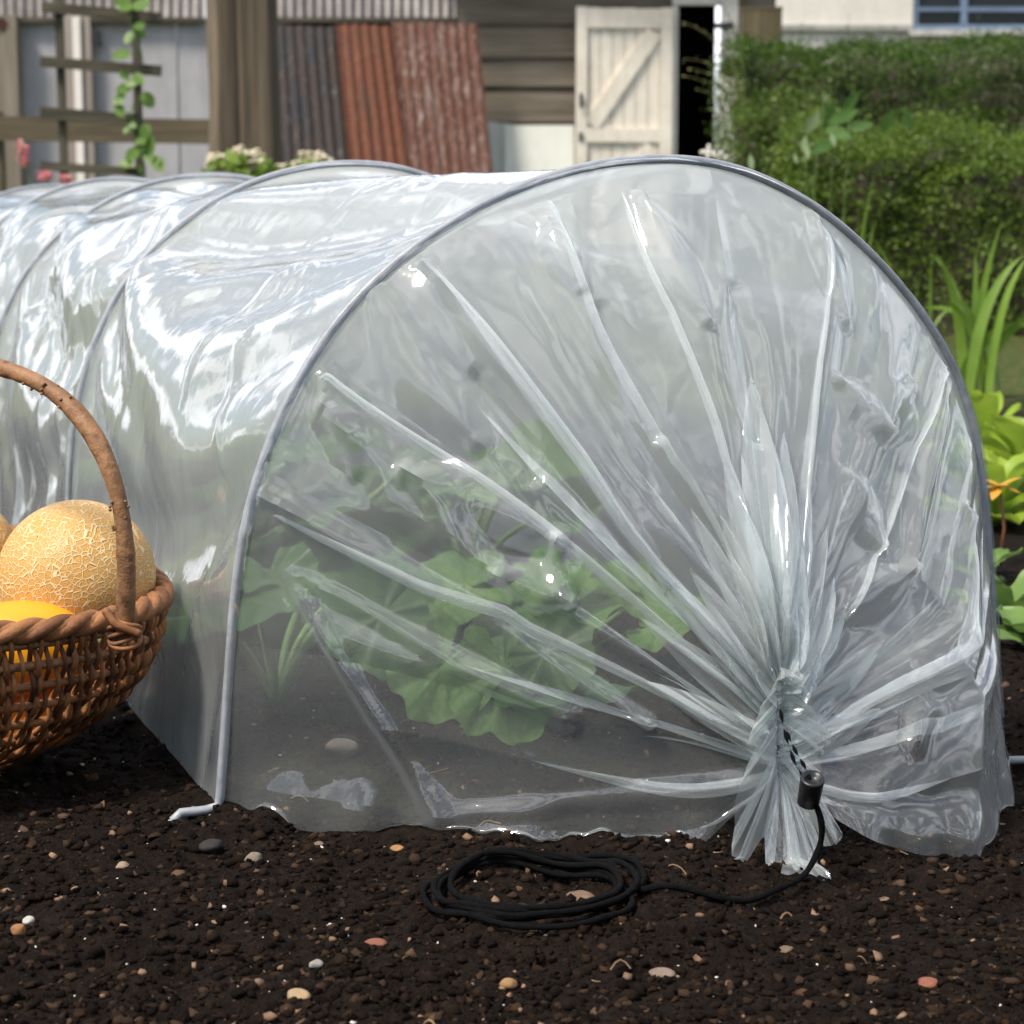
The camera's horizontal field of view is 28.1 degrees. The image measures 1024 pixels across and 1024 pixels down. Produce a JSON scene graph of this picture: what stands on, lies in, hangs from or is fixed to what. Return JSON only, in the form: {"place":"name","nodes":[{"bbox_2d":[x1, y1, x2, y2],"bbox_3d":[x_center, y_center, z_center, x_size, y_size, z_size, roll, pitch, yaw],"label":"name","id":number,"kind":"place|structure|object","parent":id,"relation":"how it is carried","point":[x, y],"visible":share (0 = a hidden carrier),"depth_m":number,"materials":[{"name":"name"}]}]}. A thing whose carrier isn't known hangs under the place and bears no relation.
{"place":"outdoors","nodes":[
{"label":"outdoors","id":0,"kind":"place"},
{"bbox_2d":[176,5,720,158],"label":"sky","id":1,"kind":"structure","parent":0,"point":[718,8],"materials":[{"name":"white"}]},
{"bbox_2d":[0,211,1023,1023],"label":"ground","id":2,"kind":"structure","parent":0,"point":[572,377],"depth_m":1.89,"materials":[{"name":"soil"}]},
{"bbox_2d":[10,924,25,935],"bbox_3d":[-0.301,0.255,1.249,0.010,0.008,0.008,0,9,0],"label":"pebble","id":3,"kind":"object","parent":2,"relation":"on","point":[17,929],"visible":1,"depth_m":1.25,"materials":[{"name":"orange stone"}]},
{"bbox_2d":[22,916,34,924],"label":"pebble","id":4,"kind":"object","parent":2,"relation":"on","point":[26,920],"visible":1,"depth_m":1.26,"materials":[{"name":"white stone"}]},
{"bbox_2d":[13,139,45,338],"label":"pink flower","id":5,"kind":"object","parent":2,"relation":"on","point":[25,160],"visible":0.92,"depth_m":6.31,"materials":[{"name":"pink plant"}]},
{"bbox_2d":[36,171,54,214],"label":"pink flower","id":6,"kind":"object","parent":2,"relation":"on","point":[44,174],"visible":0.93,"depth_m":6.12,"materials":[{"name":"pink plant"}]},
{"bbox_2d":[57,174,82,281],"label":"pink flower","id":7,"kind":"object","parent":2,"relation":"on","point":[67,181],"visible":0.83,"depth_m":6.21,"materials":[{"name":"pink plant"}]},
{"bbox_2d":[0,358,174,771],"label":"wicker basket","id":8,"kind":"object","parent":2,"relation":"on","point":[128,629],"visible":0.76,"depth_m":1.48,"materials":[{"name":"brown wicker"}]},
{"bbox_2d":[0,513,12,552],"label":"netted melon","id":9,"kind":"object","parent":8,"relation":"in","point":[6,530],"visible":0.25,"depth_m":1.61,"materials":[{"name":"orange food"}]},
{"bbox_2d":[2,686,89,744],"bbox_3d":[-0.373,0.150,1.566,0.127,0.068,0.072,5,10,28],"label":"squash","id":10,"kind":"object","parent":8,"relation":"in","point":[17,700],"visible":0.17,"depth_m":1.53,"materials":[{"name":"food"}]},
{"bbox_2d":[0,600,106,695],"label":"squash","id":11,"kind":"object","parent":10,"relation":"on","point":[17,610],"visible":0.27,"depth_m":1.52,"materials":[{"name":"yellow food"}]},
{"bbox_2d":[0,500,155,650],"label":"netted melon","id":12,"kind":"object","parent":8,"relation":"in","point":[62,554],"visible":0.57,"depth_m":1.55,"materials":[{"name":"orange food"}]},
{"bbox_2d":[40,0,161,305],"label":"trellis","id":13,"kind":"object","parent":2,"relation":"on","point":[62,114],"visible":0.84,"depth_m":8.40,"materials":[{"name":"brown wood"}]},
{"bbox_2d":[112,0,164,177],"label":"climbing plant","id":14,"kind":"object","parent":13,"relation":"attached to","point":[145,139],"visible":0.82,"depth_m":8.35,"materials":[{"name":"green plant"}]},
{"bbox_2d":[0,112,208,264],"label":"fence rail","id":15,"kind":"object","parent":2,"relation":"on","point":[174,131],"visible":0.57,"depth_m":13.16,"materials":[{"name":"brown wood"}]},
{"bbox_2d":[116,861,128,869],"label":"pebble","id":16,"kind":"object","parent":2,"relation":"on","point":[121,865],"visible":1,"depth_m":1.36,"materials":[{"name":"beige stone"}]},
{"bbox_2d":[199,839,222,852],"bbox_3d":[-0.207,0.230,1.408,0.017,0.009,0.015,0,9,0],"label":"pebble","id":17,"kind":"object","parent":2,"relation":"on","point":[210,845],"visible":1,"depth_m":1.40,"materials":[{"name":"stone"}]},
{"bbox_2d":[0,0,455,261],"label":"panel fence","id":18,"kind":"object","parent":2,"relation":"on","point":[28,85],"visible":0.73,"depth_m":15.17,"materials":[{"name":"grey paint"}]},
{"bbox_2d":[196,145,279,176],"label":"flowering plant","id":19,"kind":"object","parent":2,"relation":"on","point":[239,159],"visible":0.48,"depth_m":7.34,"materials":[{"name":"green plant"}]},
{"bbox_2d":[205,0,281,167],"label":"timber post","id":20,"kind":"object","parent":2,"relation":"on","point":[243,75],"visible":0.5,"depth_m":12.26,"materials":[{"name":"brown wood"}]},
{"bbox_2d":[244,852,262,861],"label":"pebble","id":21,"kind":"object","parent":2,"relation":"on","point":[255,856],"visible":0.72,"depth_m":1.39,"materials":[{"name":"stone"}]},
{"bbox_2d":[200,373,397,514],"bbox_3d":[-0.335,-0.102,2.992,0.270,0.215,0.298,-4,10,-27],"label":"vegetable plant","id":22,"kind":"object","parent":2,"relation":"on","point":[355,432],"visible":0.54,"depth_m":2.98,"materials":[{"name":"green plant"}]},
{"bbox_2d":[287,988,310,999],"bbox_3d":[-0.118,0.269,1.139,0.013,0.007,0.012,0,9,0],"label":"pebble","id":23,"kind":"object","parent":2,"relation":"on","point":[303,994],"visible":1,"depth_m":1.14,"materials":[{"name":"beige stone"}]},
{"bbox_2d":[161,525,444,707],"bbox_3d":[-0.192,0.095,1.805,0.263,0.156,0.304,0,9,0],"label":"vegetable plant","id":24,"kind":"object","parent":2,"relation":"on","point":[290,579],"visible":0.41,"depth_m":1.76,"materials":[{"name":"green plant"}]},
{"bbox_2d":[275,151,333,169],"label":"flowering plant","id":25,"kind":"object","parent":2,"relation":"on","point":[316,157],"visible":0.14,"depth_m":7.67,"materials":[{"name":"white plant"}]},
{"bbox_2d":[278,25,347,163],"bbox_3d":[-1.406,-2.668,14.828,0.712,1.725,0.599,0,9,0],"label":"corrugated sheet","id":26,"kind":"object","parent":2,"relation":"on","point":[312,115],"visible":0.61,"depth_m":14.89,"materials":[{"name":"metal"}]},
{"bbox_2d":[309,959,322,968],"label":"pebble","id":27,"kind":"object","parent":2,"relation":"on","point":[316,963],"visible":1,"depth_m":1.21,"materials":[{"name":"grey stone"}]},
{"bbox_2d":[183,433,450,626],"bbox_3d":[-0.211,0.022,2.124,0.290,0.218,0.261,5,10,30],"label":"vegetable plant","id":28,"kind":"object","parent":2,"relation":"on","point":[379,506],"visible":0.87,"depth_m":2.12,"materials":[{"name":"green plant"}]},
{"bbox_2d":[314,841,323,844],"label":"pebble","id":29,"kind":"object","parent":2,"relation":"on","point":[319,843],"visible":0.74,"depth_m":1.44,"materials":[{"name":"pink stone"}]},
{"bbox_2d":[325,738,357,756],"bbox_3d":[-0.136,0.188,1.634,0.027,0.015,0.021,0,9,0],"label":"pebble","id":30,"kind":"object","parent":2,"relation":"on","point":[342,747],"visible":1,"depth_m":1.63,"materials":[{"name":"grey stone"}]},
{"bbox_2d":[336,23,414,263],"bbox_3d":[-0.938,-2.658,14.738,0.488,1.733,0.770,-3,9,-19],"label":"corrugated sheet","id":31,"kind":"object","parent":2,"relation":"on","point":[374,131],"visible":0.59,"depth_m":14.81,"materials":[{"name":"orange metal"}]},
{"bbox_2d":[365,938,386,944],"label":"pebble","id":32,"kind":"object","parent":2,"relation":"on","point":[377,941],"visible":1,"depth_m":1.24,"materials":[{"name":"pink stone"}]},
{"bbox_2d":[390,845,403,851],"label":"pebble","id":33,"kind":"object","parent":2,"relation":"on","point":[397,848],"visible":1,"depth_m":1.42,"materials":[{"name":"orange stone"}]},
{"bbox_2d":[392,21,498,263],"bbox_3d":[-0.470,-2.651,14.673,0.798,1.738,0.596,0,9,0],"label":"corrugated sheet","id":34,"kind":"object","parent":2,"relation":"on","point":[442,96],"visible":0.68,"depth_m":14.72,"materials":[{"name":"metal"}]},
{"bbox_2d":[318,558,638,747],"bbox_3d":[-0.023,0.111,1.672,0.259,0.165,0.165,0,9,0],"label":"squash plant","id":35,"kind":"object","parent":2,"relation":"on","point":[521,681],"visible":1,"depth_m":1.62,"materials":[{"name":"green plant"}]},
{"bbox_2d":[350,420,610,587],"bbox_3d":[-0.044,0.003,2.364,0.291,0.211,0.238,4,10,27],"label":"vegetable plant","id":36,"kind":"object","parent":2,"relation":"on","point":[522,472],"visible":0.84,"depth_m":2.37,"materials":[{"name":"green plant"}]},
{"bbox_2d":[0,626,1001,1023],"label":"white grit","id":37,"kind":"object","parent":2,"relation":"on","point":[474,880],"visible":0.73,"depth_m":1.34,"materials":[{"name":"white stone"}]},
{"bbox_2d":[0,623,1010,1023],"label":"tan grit","id":38,"kind":"object","parent":2,"relation":"on","point":[270,1015],"visible":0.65,"depth_m":1.28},
{"bbox_2d":[499,978,517,988],"bbox_3d":[-0.002,0.272,1.180,0.009,0.006,0.009,7,11,38],"label":"pebble","id":39,"kind":"object","parent":2,"relation":"on","point":[508,983],"visible":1,"depth_m":1.18,"materials":[{"name":"beige stone"}]},
{"bbox_2d":[0,154,1023,929],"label":"poly tunnel","id":40,"kind":"structure","parent":2,"relation":"on","point":[220,264],"depth_m":1.83,"materials":[{"name":"plastic"}]},
{"bbox_2d":[488,121,573,261],"bbox_3d":[0.135,-2.357,15.053,0.648,1.026,0.312,0,9,0],"label":"leaning panel","id":41,"kind":"object","parent":2,"relation":"on","point":[513,148],"visible":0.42,"depth_m":15.10,"materials":[{"name":"white"}]},
{"bbox_2d":[418,546,707,656],"bbox_3d":[0.038,0.094,1.952,0.308,0.135,0.233,0,9,0],"label":"vegetable plant","id":42,"kind":"object","parent":2,"relation":"on","point":[617,589],"visible":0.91,"depth_m":1.92,"materials":[{"name":"green plant"}]},
{"bbox_2d":[566,890,593,901],"bbox_3d":[0.043,0.248,1.313,0.021,0.008,0.014,6,11,35],"label":"pebble","id":43,"kind":"object","parent":2,"relation":"on","point":[577,894],"visible":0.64,"depth_m":1.31,"materials":[{"name":"brown stone"}]},
{"bbox_2d":[235,645,991,1023],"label":"straw bits","id":44,"kind":"object","parent":2,"relation":"on","point":[635,781],"visible":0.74,"depth_m":1.45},
{"bbox_2d":[456,0,775,260],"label":"garden shed","id":45,"kind":"structure","parent":2,"relation":"on","point":[605,78],"depth_m":15.12,"materials":[{"name":"wood"}]},
{"bbox_2d":[575,6,672,253],"bbox_3d":[0.825,-2.779,15.055,0.716,1.820,0.099,-1,9,-8],"label":"door","id":46,"kind":"structure","parent":45,"relation":"in","point":[613,45],"depth_m":15.04,"materials":[{"name":"beige paint"}]},
{"bbox_2d":[649,967,675,977],"bbox_3d":[0.088,0.270,1.197,0.016,0.005,0.011,0,9,0],"label":"pebble","id":47,"kind":"object","parent":2,"relation":"on","point":[661,971],"visible":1,"depth_m":1.19,"materials":[{"name":"stone"}]},
{"bbox_2d":[681,7,745,269],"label":"twiggy shrub","id":48,"kind":"object","parent":2,"relation":"on","point":[741,141],"visible":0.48,"depth_m":8.99,"materials":[{"name":"green plant"}]},
{"bbox_2d":[700,145,727,300],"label":"white flower","id":49,"kind":"object","parent":2,"relation":"on","point":[709,152],"visible":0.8,"depth_m":8.67,"materials":[{"name":"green plant"}]},
{"bbox_2d":[736,7,782,268],"bbox_3d":[1.335,-1.978,11.089,0.217,1.466,0.126,0,9,0],"label":"wooden post","id":50,"kind":"object","parent":2,"relation":"on","point":[762,21],"visible":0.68,"depth_m":10.93,"materials":[{"name":"brown wood"}]},
{"bbox_2d":[713,61,847,283],"bbox_3d":[1.163,-1.401,8.812,0.618,1.048,0.738,0,9,0],"label":"shrub","id":51,"kind":"object","parent":2,"relation":"on","point":[750,127],"visible":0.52,"depth_m":8.62,"materials":[{"name":"green plant"}]},
{"bbox_2d":[779,945,793,952],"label":"pebble","id":52,"kind":"object","parent":2,"relation":"on","point":[785,948],"visible":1,"depth_m":1.24,"materials":[{"name":"brown stone"}]},
{"bbox_2d":[748,91,912,346],"bbox_3d":[0.958,-0.879,6.181,0.500,0.765,0.083,0,9,0],"label":"bean plant","id":53,"kind":"object","parent":2,"relation":"on","point":[846,112],"visible":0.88,"depth_m":6.15,"materials":[{"name":"green plant"}]},
{"bbox_2d":[840,175,874,369],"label":"iris clump","id":54,"kind":"object","parent":2,"relation":"on","point":[856,296],"visible":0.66,"depth_m":5.43,"materials":[{"name":"green plant"}]},
{"bbox_2d":[700,5,1023,269],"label":"hedge","id":55,"kind":"object","parent":2,"relation":"on","point":[990,80],"visible":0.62,"depth_m":9.43,"materials":[{"name":"green plant"}]},
{"bbox_2d":[754,70,1023,335],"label":"hedge","id":56,"kind":"object","parent":2,"relation":"on","point":[946,197],"visible":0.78,"depth_m":6.74,"materials":[{"name":"green plant"}]},
{"bbox_2d":[852,236,950,391],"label":"iris clump","id":57,"kind":"object","parent":2,"relation":"on","point":[927,344],"visible":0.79,"depth_m":5.00,"materials":[{"name":"green plant"}]},
{"bbox_2d":[918,977,937,987],"bbox_3d":[0.242,0.274,1.190,0.013,0.006,0.011,0,9,0],"label":"pebble","id":58,"kind":"object","parent":2,"relation":"on","point":[929,982],"visible":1,"depth_m":1.19,"materials":[{"name":"pink stone"}]},
{"bbox_2d":[909,381,1023,451],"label":"lettuce","id":59,"kind":"object","parent":2,"relation":"on","point":[986,405],"visible":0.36,"depth_m":3.68,"materials":[{"name":"green plant"}]},
{"bbox_2d":[922,436,1023,525],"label":"lettuce","id":60,"kind":"object","parent":2,"relation":"on","point":[958,466],"visible":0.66,"depth_m":3.02,"materials":[{"name":"green plant"}]},
{"bbox_2d":[923,220,1023,393],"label":"iris clump","id":61,"kind":"object","parent":2,"relation":"on","point":[974,363],"visible":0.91,"depth_m":4.57,"materials":[{"name":"green plant"}]},
{"bbox_2d":[939,567,1023,620],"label":"weed","id":62,"kind":"object","parent":2,"relation":"on","point":[1012,595],"visible":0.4,"depth_m":2.36,"materials":[{"name":"green plant"}]},
{"bbox_2d":[940,544,1022,581],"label":"weed","id":63,"kind":"object","parent":2,"relation":"on","point":[1000,555],"visible":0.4,"depth_m":2.64,"materials":[{"name":"green plant"}]},
{"bbox_2d":[965,604,1023,645],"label":"weed","id":64,"kind":"object","parent":2,"relation":"on","point":[1013,618],"visible":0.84,"depth_m":2.22,"materials":[{"name":"green plant"}]},
{"bbox_2d":[980,414,1023,460],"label":"lettuce","id":65,"kind":"object","parent":2,"relation":"on","point":[1005,439],"visible":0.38,"depth_m":3.21,"materials":[{"name":"green plant"}]},
{"bbox_2d":[986,477,1021,565],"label":"orange leaved stem","id":66,"kind":"object","parent":2,"relation":"on","point":[995,490],"visible":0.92,"depth_m":2.69,"materials":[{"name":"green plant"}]},
{"bbox_2d":[776,0,1023,63],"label":"house","id":67,"kind":"structure","parent":0,"point":[829,19],"depth_m":20.50,"materials":[{"name":"cream render"},{"name":"blue paint"},{"name":"dark glass"}]},
{"bbox_2d":[907,0,1023,35],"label":"window","id":68,"kind":"structure","parent":67,"relation":"in","point":[943,17],"depth_m":20.56,"materials":[{"name":"white paint"}]}
]}

